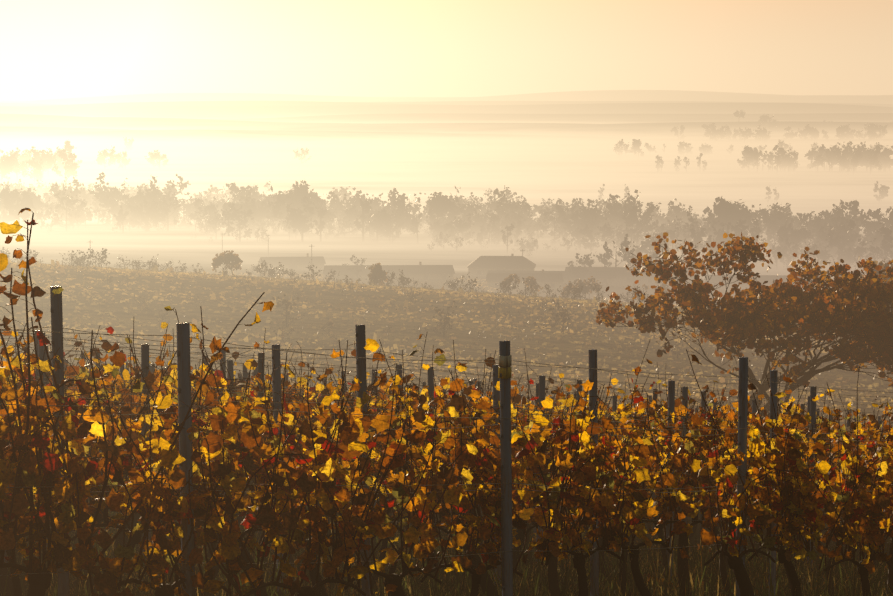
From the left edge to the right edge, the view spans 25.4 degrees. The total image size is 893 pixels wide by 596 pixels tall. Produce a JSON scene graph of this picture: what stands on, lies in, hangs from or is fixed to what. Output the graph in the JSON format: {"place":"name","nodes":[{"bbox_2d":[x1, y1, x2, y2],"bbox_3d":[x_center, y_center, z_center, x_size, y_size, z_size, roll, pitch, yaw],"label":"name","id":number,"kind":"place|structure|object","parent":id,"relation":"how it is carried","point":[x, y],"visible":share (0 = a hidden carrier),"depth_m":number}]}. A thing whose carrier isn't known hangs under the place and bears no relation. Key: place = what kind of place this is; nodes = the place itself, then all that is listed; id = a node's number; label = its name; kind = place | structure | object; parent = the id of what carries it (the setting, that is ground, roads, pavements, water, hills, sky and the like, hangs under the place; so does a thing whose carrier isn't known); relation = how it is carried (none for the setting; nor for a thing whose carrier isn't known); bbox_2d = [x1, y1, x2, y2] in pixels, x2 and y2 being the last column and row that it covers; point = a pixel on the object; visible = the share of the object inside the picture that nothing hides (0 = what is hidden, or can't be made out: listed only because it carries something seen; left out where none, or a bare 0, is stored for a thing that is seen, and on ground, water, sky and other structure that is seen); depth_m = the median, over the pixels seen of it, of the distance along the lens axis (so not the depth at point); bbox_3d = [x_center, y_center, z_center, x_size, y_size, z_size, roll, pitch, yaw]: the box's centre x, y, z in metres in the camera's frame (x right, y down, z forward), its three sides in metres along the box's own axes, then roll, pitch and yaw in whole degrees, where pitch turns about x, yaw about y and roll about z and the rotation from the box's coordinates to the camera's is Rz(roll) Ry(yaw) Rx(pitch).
{"place":"outdoors","nodes":[
{"label":"outdoors","id":0,"kind":"place"},
{"bbox_2d":[0,90,892,595],"bbox_3d":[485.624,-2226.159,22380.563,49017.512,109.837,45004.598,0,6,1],"label":"ground","id":1,"kind":"structure","parent":0,"point":[536,148],"depth_m":1525.90},
{"bbox_2d":[1,286,881,595],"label":"vineyard posts","id":2,"kind":"object","parent":1,"relation":"on","point":[503,372],"visible":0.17,"depth_m":12.31},
{"bbox_2d":[0,327,892,575],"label":"trellis wires","id":3,"kind":"object","parent":2,"relation":"attached to","point":[387,397],"visible":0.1,"depth_m":13.21},
{"bbox_2d":[0,208,892,595],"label":"vine","id":4,"kind":"object","parent":1,"relation":"on","point":[348,450],"depth_m":11.26},
{"bbox_2d":[0,258,892,424],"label":"field tufts","id":5,"kind":"object","parent":1,"relation":"on","point":[330,284],"visible":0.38,"depth_m":234.99},
{"bbox_2d":[0,110,892,426],"bbox_3d":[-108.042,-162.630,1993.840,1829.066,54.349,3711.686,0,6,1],"label":"trees","id":6,"kind":"object","parent":1,"relation":"on","point":[582,218],"depth_m":830.14},
{"bbox_2d":[1,500,892,595],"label":"grass","id":7,"kind":"structure","parent":1,"relation":"on","point":[842,578],"depth_m":15.72},
{"bbox_2d":[90,235,866,290],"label":"farm buildings","id":8,"kind":"structure","parent":1,"relation":"on","point":[495,270],"depth_m":569.92},
{"bbox_2d":[211,232,892,416],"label":"trees","id":9,"kind":"object","parent":1,"relation":"on","point":[805,309],"depth_m":70.76},
{"bbox_2d":[0,0,892,100],"label":"sky","id":10,"kind":"structure","parent":0,"point":[50,49]}
]}

